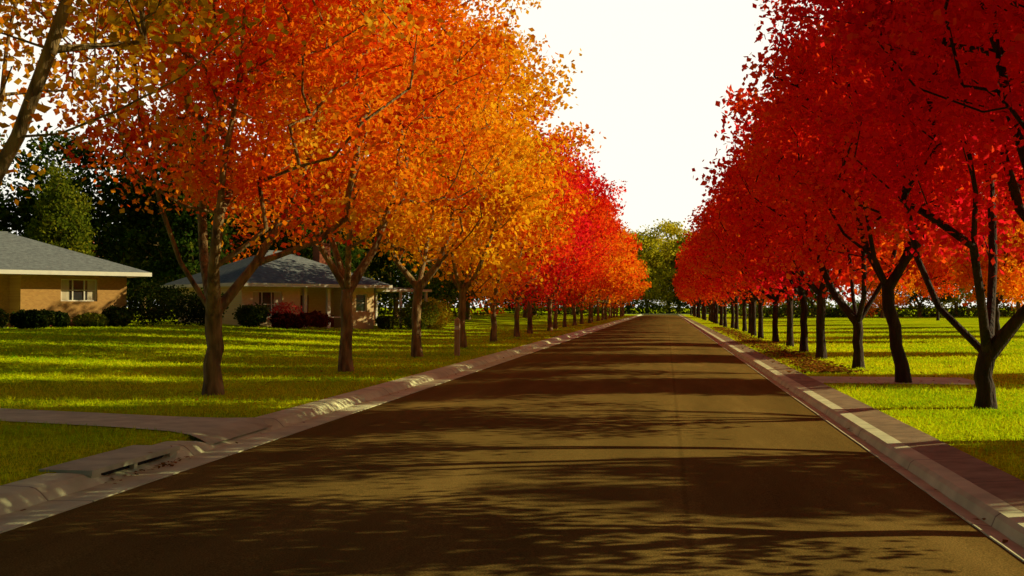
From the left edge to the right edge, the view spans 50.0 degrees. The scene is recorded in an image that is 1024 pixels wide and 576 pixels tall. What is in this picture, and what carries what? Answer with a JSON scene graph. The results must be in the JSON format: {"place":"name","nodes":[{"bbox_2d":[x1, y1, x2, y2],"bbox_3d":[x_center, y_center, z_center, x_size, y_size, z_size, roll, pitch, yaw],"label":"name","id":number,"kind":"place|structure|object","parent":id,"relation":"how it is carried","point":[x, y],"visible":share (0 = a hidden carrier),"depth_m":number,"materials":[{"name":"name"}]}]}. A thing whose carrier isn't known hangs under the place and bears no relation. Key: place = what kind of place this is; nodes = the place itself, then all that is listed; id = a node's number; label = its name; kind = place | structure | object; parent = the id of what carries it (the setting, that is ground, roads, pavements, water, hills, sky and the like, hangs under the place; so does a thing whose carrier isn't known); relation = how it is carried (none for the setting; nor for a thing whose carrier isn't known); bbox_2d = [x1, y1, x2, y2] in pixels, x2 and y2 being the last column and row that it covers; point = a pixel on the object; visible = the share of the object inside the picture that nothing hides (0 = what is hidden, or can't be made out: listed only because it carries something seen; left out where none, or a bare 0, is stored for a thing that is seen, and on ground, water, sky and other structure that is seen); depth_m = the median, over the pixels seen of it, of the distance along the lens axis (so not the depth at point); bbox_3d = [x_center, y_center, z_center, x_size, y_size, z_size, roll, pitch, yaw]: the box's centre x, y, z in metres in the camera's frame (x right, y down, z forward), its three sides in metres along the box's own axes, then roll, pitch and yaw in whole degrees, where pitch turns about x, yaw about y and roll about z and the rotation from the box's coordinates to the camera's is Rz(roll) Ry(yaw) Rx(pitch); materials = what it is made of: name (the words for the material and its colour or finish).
{"place":"outdoors","nodes":[
{"label":"outdoors","id":0,"kind":"place"},
{"bbox_2d":[0,408,270,444],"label":"path","id":1,"kind":"structure","parent":0,"point":[210,430],"depth_m":15.03,"materials":[{"name":"concrete"}]},
{"bbox_2d":[356,295,364,310],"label":"window glass","id":2,"kind":"object","parent":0,"point":[360,302],"visible":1,"depth_m":67.36,"materials":[{"name":"glass"}]},
{"bbox_2d":[374,287,413,292],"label":"carport roof","id":3,"kind":"structure","parent":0,"point":[375,291],"depth_m":69.63,"materials":[{"name":"white wood"}]},
{"bbox_2d":[376,289,431,291],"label":"carport fascia","id":4,"kind":"structure","parent":3,"relation":"attached to","point":[401,290],"depth_m":68.91,"materials":[{"name":"white wood"}]},
{"bbox_2d":[0,315,1023,575],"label":"road","id":5,"kind":"structure","parent":0,"point":[658,445],"depth_m":9.67,"materials":[{"name":"grey asphalt"}]},
{"bbox_2d":[0,308,1023,485],"bbox_3d":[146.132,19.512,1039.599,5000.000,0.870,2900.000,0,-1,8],"label":"ground","id":6,"kind":"structure","parent":0,"point":[504,320],"depth_m":27.13,"materials":[{"name":"green plant"}]},
{"bbox_2d":[0,309,8,327],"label":"shrub","id":7,"kind":"object","parent":6,"relation":"on","point":[3,322],"visible":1,"depth_m":48.46,"materials":[{"name":"green plant"}]},
{"bbox_2d":[9,309,55,328],"bbox_3d":[-21.760,1.413,49.640,2.099,0.959,1.422,0,-1,8],"label":"shrub","id":8,"kind":"object","parent":6,"relation":"on","point":[30,319],"visible":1,"depth_m":49.30,"materials":[{"name":"green plant"}]},
{"bbox_2d":[48,310,71,327],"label":"shrub","id":9,"kind":"object","parent":6,"relation":"on","point":[62,319],"visible":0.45,"depth_m":52.41,"materials":[{"name":"green plant"}]},
{"bbox_2d":[0,274,126,326],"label":"walls","id":10,"kind":"structure","parent":6,"relation":"on","point":[18,292],"depth_m":53.71,"materials":[{"name":"beige brick"}]},
{"bbox_2d":[0,232,150,272],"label":"roof","id":11,"kind":"structure","parent":10,"relation":"on","point":[17,252],"depth_m":54.65,"materials":[{"name":"grey"}]},
{"bbox_2d":[0,269,151,277],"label":"fascia","id":12,"kind":"structure","parent":11,"relation":"attached to","point":[49,272],"depth_m":53.49,"materials":[{"name":"white paint"}]},
{"bbox_2d":[61,279,96,300],"bbox_3d":[-21.570,0.111,54.597,1.800,1.100,0.100,1,-1,-42],"label":"window frame","id":13,"kind":"object","parent":10,"relation":"attached to","point":[84,290],"visible":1,"depth_m":54.76,"materials":[{"name":"white wood"}]},
{"bbox_2d":[69,280,86,299],"bbox_3d":[-21.573,0.111,54.601,1.760,1.060,0.014,1,-1,-42],"label":"window glass","id":14,"kind":"object","parent":13,"relation":"in","point":[78,285],"visible":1,"depth_m":54.58,"materials":[{"name":"glass"}]},
{"bbox_2d":[61,280,94,299],"bbox_3d":[-21.566,0.111,54.593,1.740,1.000,0.007,1,-1,-42],"label":"curtain","id":15,"kind":"object","parent":13,"relation":"hanging from","point":[65,286],"visible":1,"depth_m":54.27,"materials":[{"name":"white fabric"}]},
{"bbox_2d":[71,312,109,326],"bbox_3d":[-20.650,1.543,53.840,1.787,0.796,1.074,0,-1,-4],"label":"shrub","id":16,"kind":"object","parent":6,"relation":"on","point":[93,319],"visible":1,"depth_m":53.54,"materials":[{"name":"green plant"}]},
{"bbox_2d":[39,445,179,477],"bbox_3d":[-4.146,1.845,11.458,0.550,0.170,1.900,0,-1,8],"label":"storm drain","id":17,"kind":"object","parent":6,"relation":"on","point":[112,461],"visible":0.69,"depth_m":11.26,"materials":[{"name":"concrete"}]},
{"bbox_2d":[101,305,133,326],"bbox_3d":[-19.620,1.385,54.595,1.662,1.134,1.537,0,-1,8],"label":"shrub","id":18,"kind":"object","parent":6,"relation":"on","point":[119,316],"visible":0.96,"depth_m":54.23,"materials":[{"name":"green plant"}]},
{"bbox_2d":[124,278,195,325],"bbox_3d":[-18.222,0.709,56.617,3.479,2.543,2.945,0,-1,8],"label":"shrub","id":19,"kind":"object","parent":6,"relation":"on","point":[157,312],"visible":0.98,"depth_m":56.30,"materials":[{"name":"green plant"}]},
{"bbox_2d":[0,0,320,204],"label":"maple tree","id":20,"kind":"object","parent":6,"relation":"on","point":[52,47],"visible":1,"depth_m":12.11,"materials":[{"name":"brown plant"}]},
{"bbox_2d":[164,288,228,325],"bbox_3d":[-16.843,0.979,58.968,3.400,2.154,2.652,0,-1,8],"label":"shrub","id":21,"kind":"object","parent":6,"relation":"on","point":[197,312],"visible":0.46,"depth_m":58.42,"materials":[{"name":"green plant"}]},
{"bbox_2d":[3,0,464,395],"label":"maple tree","id":22,"kind":"object","parent":6,"relation":"on","point":[338,51],"visible":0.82,"depth_m":19.08,"materials":[{"name":"brown plant"}]},
{"bbox_2d":[232,302,269,326],"bbox_3d":[-14.388,1.482,60.705,2.055,1.392,1.898,0,-1,8],"label":"shrub","id":23,"kind":"object","parent":6,"relation":"on","point":[249,315],"visible":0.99,"depth_m":60.30,"materials":[{"name":"green plant"}]},
{"bbox_2d":[178,286,373,328],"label":"walls","id":24,"kind":"structure","parent":6,"relation":"on","point":[317,303],"depth_m":66.84,"materials":[{"name":"brick"}]},
{"bbox_2d":[253,291,280,316],"bbox_3d":[-14.103,0.939,63.035,1.900,1.500,0.100,1,-1,-42],"label":"window frame","id":25,"kind":"object","parent":24,"relation":"attached to","point":[271,304],"visible":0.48,"depth_m":63.20,"materials":[{"name":"white wood"}]},
{"bbox_2d":[259,292,273,315],"bbox_3d":[-14.106,0.939,63.039,1.860,1.460,0.012,1,-1,-42],"label":"window glass","id":26,"kind":"object","parent":25,"relation":"in","point":[266,297],"visible":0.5,"depth_m":63.09,"materials":[{"name":"glass"}]},
{"bbox_2d":[253,292,279,311],"bbox_3d":[-14.099,0.938,63.031,1.840,1.400,0.005,1,-1,-42],"label":"curtain","id":27,"kind":"object","parent":25,"relation":"hanging from","point":[276,297],"visible":0.57,"depth_m":63.04,"materials":[{"name":"fabric"}]},
{"bbox_2d":[309,315,333,326],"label":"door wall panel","id":28,"kind":"structure","parent":24,"relation":"attached to","point":[332,323],"depth_m":67.73,"materials":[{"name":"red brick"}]},
{"bbox_2d":[268,301,303,324],"bbox_3d":[-12.837,1.499,62.289,2.223,1.595,1.811,1,-1,-42],"label":"flower bush","id":29,"kind":"object","parent":6,"relation":"on","point":[276,306],"visible":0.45,"depth_m":62.15,"materials":[{"name":"red plant"}]},
{"bbox_2d":[270,310,330,328],"bbox_3d":[-11.930,1.777,62.040,3.598,1.149,1.652,1,-1,-42],"label":"hedge","id":30,"kind":"object","parent":6,"relation":"on","point":[287,320],"visible":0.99,"depth_m":61.61,"materials":[{"name":"red plant"}]},
{"bbox_2d":[0,314,641,532],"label":"kerb","id":31,"kind":"structure","parent":6,"relation":"on","point":[42,496],"depth_m":12.97,"materials":[{"name":"concrete"}]},
{"bbox_2d":[190,0,522,371],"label":"maple tree","id":32,"kind":"object","parent":6,"relation":"on","point":[347,281],"visible":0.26,"depth_m":26.76,"materials":[{"name":"brown plant"}]},
{"bbox_2d":[127,292,608,315],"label":"hedgerow","id":33,"kind":"object","parent":6,"relation":"on","point":[389,308],"visible":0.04,"depth_m":148.14,"materials":[{"name":"green plant"}]},
{"bbox_2d":[375,315,395,329],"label":"shrub","id":34,"kind":"object","parent":6,"relation":"on","point":[388,322],"visible":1,"depth_m":66.99,"materials":[{"name":"green plant"}]},
{"bbox_2d":[375,292,427,328],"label":"carport posts","id":35,"kind":"object","parent":6,"relation":"on","point":[400,301],"visible":0.41,"depth_m":70.58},
{"bbox_2d":[393,300,441,329],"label":"shrub","id":36,"kind":"object","parent":6,"relation":"on","point":[426,320],"visible":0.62,"depth_m":68.35,"materials":[{"name":"green plant"}]},
{"bbox_2d":[282,0,555,356],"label":"maple tree","id":37,"kind":"object","parent":6,"relation":"on","point":[453,233],"visible":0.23,"depth_m":33.98,"materials":[{"name":"brown plant"}]},
{"bbox_2d":[422,297,453,329],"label":"shrub","id":38,"kind":"object","parent":6,"relation":"on","point":[442,319],"visible":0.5,"depth_m":70.48,"materials":[{"name":"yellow plant"}]},
{"bbox_2d":[454,317,459,355],"bbox_3d":[-1.785,1.625,35.774,0.200,1.360,0.200,0,-1,8],"label":"wooden post","id":39,"kind":"object","parent":6,"relation":"on","point":[457,336],"visible":0.87,"depth_m":35.70,"materials":[{"name":"brown wood"}]},
{"bbox_2d":[359,19,590,347],"bbox_3d":[-1.775,-3.845,43.363,9.566,12.629,10.276,0,-1,-13],"label":"maple tree","id":40,"kind":"object","parent":6,"relation":"on","point":[527,202],"visible":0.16,"depth_m":42.23,"materials":[{"name":"brown plant"}]},
{"bbox_2d":[0,109,1023,319],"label":"background trees","id":41,"kind":"object","parent":6,"relation":"on","point":[62,209],"visible":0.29,"depth_m":82.68,"materials":[{"name":"green plant"}]},
{"bbox_2d":[20,326,1007,542],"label":"fallen leaves","id":42,"kind":"object","parent":6,"relation":"on","point":[821,367],"visible":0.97,"depth_m":31.68,"materials":[{"name":"brown plant"}]},
{"bbox_2d":[423,88,605,341],"bbox_3d":[-0.896,-3.496,50.294,9.436,12.152,9.047,0,-1,-23],"label":"maple tree","id":43,"kind":"object","parent":6,"relation":"on","point":[493,311],"visible":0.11,"depth_m":49.82,"materials":[{"name":"brown plant"}]},
{"bbox_2d":[452,118,593,336],"bbox_3d":[-0.104,-3.145,57.670,8.770,11.701,8.597,0,-1,-7],"label":"maple tree","id":44,"kind":"object","parent":6,"relation":"on","point":[531,285],"visible":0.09,"depth_m":57.42,"materials":[{"name":"brown plant"}]},
{"bbox_2d":[462,132,613,333],"bbox_3d":[0.468,-3.290,65.611,9.994,12.283,9.304,0,-1,-13],"label":"maple tree","id":45,"kind":"object","parent":6,"relation":"on","point":[583,233],"visible":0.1,"depth_m":64.72,"materials":[{"name":"brown plant"}]},
{"bbox_2d":[483,158,627,330],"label":"maple tree","id":46,"kind":"object","parent":6,"relation":"on","point":[600,207],"visible":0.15,"depth_m":72.20,"materials":[{"name":"brown plant"}]},
{"bbox_2d":[533,161,621,328],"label":"maple tree","id":47,"kind":"object","parent":6,"relation":"on","point":[555,325],"visible":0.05,"depth_m":80.24,"materials":[{"name":"brown plant"}]},
{"bbox_2d":[546,189,626,326],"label":"maple tree","id":48,"kind":"object","parent":6,"relation":"on","point":[575,287],"visible":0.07,"depth_m":86.66,"materials":[{"name":"brown plant"}]},
{"bbox_2d":[552,211,628,324],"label":"maple tree","id":49,"kind":"object","parent":6,"relation":"on","point":[588,296],"visible":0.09,"depth_m":94.90,"materials":[{"name":"brown plant"}]},
{"bbox_2d":[560,211,642,322],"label":"maple tree","id":50,"kind":"object","parent":6,"relation":"on","point":[629,239],"visible":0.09,"depth_m":109.66,"materials":[{"name":"brown plant"}]},
{"bbox_2d":[577,203,632,323],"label":"maple tree","id":51,"kind":"object","parent":6,"relation":"on","point":[585,297],"visible":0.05,"depth_m":102.61,"materials":[{"name":"brown plant"}]},
{"bbox_2d":[580,226,635,320],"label":"maple tree","id":52,"kind":"object","parent":6,"relation":"on","point":[604,304],"visible":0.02,"depth_m":124.69,"materials":[{"name":"brown plant"}]},
{"bbox_2d":[584,232,633,321],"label":"maple tree","id":53,"kind":"object","parent":6,"relation":"on","point":[614,284],"visible":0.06,"depth_m":117.34,"materials":[{"name":"brown plant"}]},
{"bbox_2d":[593,241,639,319],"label":"maple tree","id":54,"kind":"object","parent":6,"relation":"on","point":[605,300],"visible":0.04,"depth_m":132.33,"materials":[{"name":"brown plant"}]},
{"bbox_2d":[601,233,640,319],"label":"maple tree","id":55,"kind":"object","parent":6,"relation":"on","point":[619,305],"visible":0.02,"depth_m":139.54,"materials":[{"name":"brown plant"}]},
{"bbox_2d":[601,255,640,317],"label":"maple tree","id":56,"kind":"object","parent":6,"relation":"on","point":[627,288],"visible":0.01,"depth_m":162.10,"materials":[{"name":"orange plant"}]},
{"bbox_2d":[595,258,647,316],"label":"maple tree","id":57,"kind":"object","parent":6,"relation":"on","point":[635,284],"visible":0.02,"depth_m":169.81,"materials":[{"name":"orange plant"}]},
{"bbox_2d":[607,249,638,317],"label":"maple tree","id":58,"kind":"object","parent":6,"relation":"on","point":[622,293],"visible":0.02,"depth_m":154.64,"materials":[{"name":"brown plant"}]},
{"bbox_2d":[607,268,648,316],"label":"maple tree","id":59,"kind":"object","parent":6,"relation":"on","point":[636,287],"visible":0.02,"depth_m":184.72,"materials":[{"name":"orange plant"}]},
{"bbox_2d":[616,261,646,316],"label":"maple tree","id":60,"kind":"object","parent":6,"relation":"on","point":[630,292],"visible":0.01,"depth_m":177.41,"materials":[{"name":"orange plant"}]},
{"bbox_2d":[619,248,650,315],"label":"maple tree","id":61,"kind":"object","parent":6,"relation":"on","point":[642,285],"visible":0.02,"depth_m":192.38,"materials":[{"name":"brown plant"}]},
{"bbox_2d":[483,297,867,313],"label":"hedgerow","id":62,"kind":"object","parent":6,"relation":"on","point":[643,307],"visible":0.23,"depth_m":254.56,"materials":[{"name":"green plant"}]},
{"bbox_2d":[672,269,695,316],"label":"maple tree","id":63,"kind":"object","parent":6,"relation":"on","point":[675,274],"visible":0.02,"depth_m":181.36,"materials":[{"name":"red plant"}]},
{"bbox_2d":[672,266,697,316],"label":"maple tree","id":64,"kind":"object","parent":6,"relation":"on","point":[674,282],"visible":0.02,"depth_m":170.33,"materials":[{"name":"red plant"}]},
{"bbox_2d":[676,276,700,317],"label":"maple tree","id":65,"kind":"object","parent":6,"relation":"on","point":[699,304],"visible":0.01,"depth_m":159.46,"materials":[{"name":"red plant"}]},
{"bbox_2d":[675,249,704,319],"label":"maple tree","id":66,"kind":"object","parent":6,"relation":"on","point":[682,286],"visible":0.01,"depth_m":137.44,"materials":[{"name":"red plant"}]},
{"bbox_2d":[678,271,707,319],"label":"maple tree","id":67,"kind":"object","parent":6,"relation":"on","point":[688,293],"visible":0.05,"depth_m":132.20,"materials":[{"name":"red plant"}]},
{"bbox_2d":[675,240,713,321],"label":"maple tree","id":68,"kind":"object","parent":6,"relation":"on","point":[681,271],"visible":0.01,"depth_m":115.54,"materials":[{"name":"red plant"}]},
{"bbox_2d":[675,249,718,322],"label":"maple tree","id":69,"kind":"object","parent":6,"relation":"on","point":[680,268],"visible":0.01,"depth_m":110.27,"materials":[{"name":"red plant"}]},
{"bbox_2d":[676,283,717,318],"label":"maple tree","id":70,"kind":"object","parent":6,"relation":"on","point":[677,287],"visible":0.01,"depth_m":143.57,"materials":[{"name":"red plant"}]},
{"bbox_2d":[678,262,719,320],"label":"maple tree","id":71,"kind":"object","parent":6,"relation":"on","point":[689,289],"visible":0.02,"depth_m":121.11,"materials":[{"name":"red plant"}]},
{"bbox_2d":[683,245,718,323],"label":"maple tree","id":72,"kind":"object","parent":6,"relation":"on","point":[716,315],"visible":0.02,"depth_m":104.86,"materials":[{"name":"red plant"}]},
{"bbox_2d":[678,224,724,325],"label":"maple tree","id":73,"kind":"object","parent":6,"relation":"on","point":[721,307],"visible":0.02,"depth_m":93.90,"materials":[{"name":"red plant"}]},
{"bbox_2d":[677,247,741,323],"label":"maple tree","id":74,"kind":"object","parent":6,"relation":"on","point":[684,277],"depth_m":99.23,"materials":[{"name":"red plant"}]},
{"bbox_2d":[681,228,739,327],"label":"maple tree","id":75,"kind":"object","parent":6,"relation":"on","point":[732,314],"visible":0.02,"depth_m":82.82,"materials":[{"name":"red plant"}]},
{"bbox_2d":[683,233,741,329],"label":"maple tree","id":76,"kind":"object","parent":6,"relation":"on","point":[735,302],"visible":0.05,"depth_m":77.16,"materials":[{"name":"red plant"}]},
{"bbox_2d":[676,218,755,326],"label":"maple tree","id":77,"kind":"object","parent":6,"relation":"on","point":[705,290],"visible":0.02,"depth_m":88.11,"materials":[{"name":"red plant"}]},
{"bbox_2d":[688,193,760,335],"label":"maple tree","id":78,"kind":"object","parent":6,"relation":"on","point":[718,267],"visible":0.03,"depth_m":60.29,"materials":[{"name":"red plant"}]},
{"bbox_2d":[687,207,775,330],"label":"maple tree","id":79,"kind":"object","parent":6,"relation":"on","point":[744,323],"visible":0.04,"depth_m":71.50,"materials":[{"name":"red plant"}]},
{"bbox_2d":[685,202,781,333],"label":"maple tree","id":80,"kind":"object","parent":6,"relation":"on","point":[749,315],"visible":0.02,"depth_m":65.69,"materials":[{"name":"red plant"}]},
{"bbox_2d":[683,168,807,341],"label":"maple tree","id":81,"kind":"object","parent":6,"relation":"on","point":[713,236],"visible":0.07,"depth_m":49.67,"materials":[{"name":"red plant"}]},
{"bbox_2d":[699,179,797,337],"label":"maple tree","id":82,"kind":"object","parent":6,"relation":"on","point":[760,320],"visible":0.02,"depth_m":54.93,"materials":[{"name":"red plant"}]},
{"bbox_2d":[701,142,835,346],"bbox_3d":[11.018,-2.233,44.084,6.727,9.414,6.837,0,-1,17],"label":"maple tree","id":83,"kind":"object","parent":6,"relation":"on","point":[789,339],"visible":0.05,"depth_m":43.85,"materials":[{"name":"red plant"}]},
{"bbox_2d":[706,118,868,351],"bbox_3d":[10.454,-2.049,38.594,6.854,8.858,6.703,1,-1,-38],"label":"maple tree","id":84,"kind":"object","parent":6,"relation":"on","point":[802,298],"visible":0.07,"depth_m":38.64,"materials":[{"name":"red plant"}]},
{"bbox_2d":[692,64,938,358],"bbox_3d":[9.013,-2.783,33.962,7.460,10.177,7.928,0,-1,-23],"label":"maple tree","id":85,"kind":"object","parent":6,"relation":"on","point":[740,107],"visible":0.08,"depth_m":33.53,"materials":[{"name":"red plant"}]},
{"bbox_2d":[712,8,969,368],"bbox_3d":[8.793,-2.706,28.174,7.127,9.815,7.138,0,-1,8],"label":"maple tree","id":86,"kind":"object","parent":6,"relation":"on","point":[855,316],"visible":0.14,"depth_m":28.32,"materials":[{"name":"red plant"}]},
{"bbox_2d":[678,314,1023,561],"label":"kerb","id":87,"kind":"structure","parent":6,"relation":"on","point":[969,488],"depth_m":11.86,"materials":[{"name":"concrete"}]},
{"bbox_2d":[738,302,1015,316],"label":"hedgerow","id":88,"kind":"object","parent":6,"relation":"on","point":[961,310],"visible":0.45,"depth_m":170.01,"materials":[{"name":"green plant"}]},
{"bbox_2d":[742,0,1022,382],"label":"maple tree","id":89,"kind":"object","parent":6,"relation":"on","point":[804,69],"visible":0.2,"depth_m":22.82,"materials":[{"name":"red plant"}]},
{"bbox_2d":[855,236,921,301],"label":"maple tree","id":90,"kind":"object","parent":6,"relation":"on","point":[898,283],"visible":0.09,"depth_m":108.74,"materials":[{"name":"red plant"}]},
{"bbox_2d":[756,0,1023,408],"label":"maple tree","id":91,"kind":"object","parent":6,"relation":"on","point":[903,165],"visible":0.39,"depth_m":16.89,"materials":[{"name":"red plant"}]},
{"bbox_2d":[814,0,1023,171],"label":"maple tree","id":92,"kind":"object","parent":6,"relation":"on","point":[951,20],"visible":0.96,"depth_m":13.04,"materials":[{"name":"red plant"}]},
{"bbox_2d":[911,229,961,320],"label":"maple tree","id":93,"kind":"object","parent":6,"relation":"on","point":[936,268],"visible":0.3,"depth_m":121.41,"materials":[{"name":"red plant"}]},
{"bbox_2d":[905,0,1023,113],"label":"maple tree","id":94,"kind":"object","parent":6,"relation":"on","point":[1016,49],"visible":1,"depth_m":8.56,"materials":[{"name":"red plant"}]},
{"bbox_2d":[940,163,1023,333],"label":"maple tree","id":95,"kind":"object","parent":6,"relation":"on","point":[1008,283],"visible":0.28,"depth_m":49.66,"materials":[{"name":"orange plant"}]},
{"bbox_2d":[944,248,1023,296],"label":"maple tree","id":96,"kind":"object","parent":6,"relation":"on","point":[953,258],"depth_m":95.59,"materials":[{"name":"red plant"}]},
{"bbox_2d":[0,0,1023,307],"label":"sky","id":97,"kind":"structure","parent":0,"point":[653,77],"materials":[{"name":"white"}]},
{"bbox_2d":[809,376,974,383],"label":"path","id":98,"kind":"structure","parent":0,"point":[915,380],"depth_m":23.45,"materials":[{"name":"concrete"}]},
{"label":"porch floor","id":99,"kind":"structure","parent":0,"visible":0},
{"bbox_2d":[302,288,340,327],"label":"porch posts","id":100,"kind":"object","parent":99,"relation":"on","point":[304,301],"visible":0.32,"depth_m":65.47,"materials":[{"name":"white paint"}]},
{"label":"soffit","id":101,"kind":"object","parent":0,"visible":0},
{"bbox_2d":[160,283,392,288],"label":"fascia","id":102,"kind":"structure","parent":101,"relation":"on","point":[294,285],"depth_m":63.85,"materials":[{"name":"white paint"}]},
{"bbox_2d":[165,251,389,284],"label":"roof","id":103,"kind":"structure","parent":102,"relation":"on","point":[293,269],"depth_m":65.40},
{"bbox_2d":[313,243,329,264],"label":"chimney","id":104,"kind":"object","parent":103,"relation":"on","point":[318,256],"visible":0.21,"depth_m":69.28,"materials":[{"name":"red brick"}]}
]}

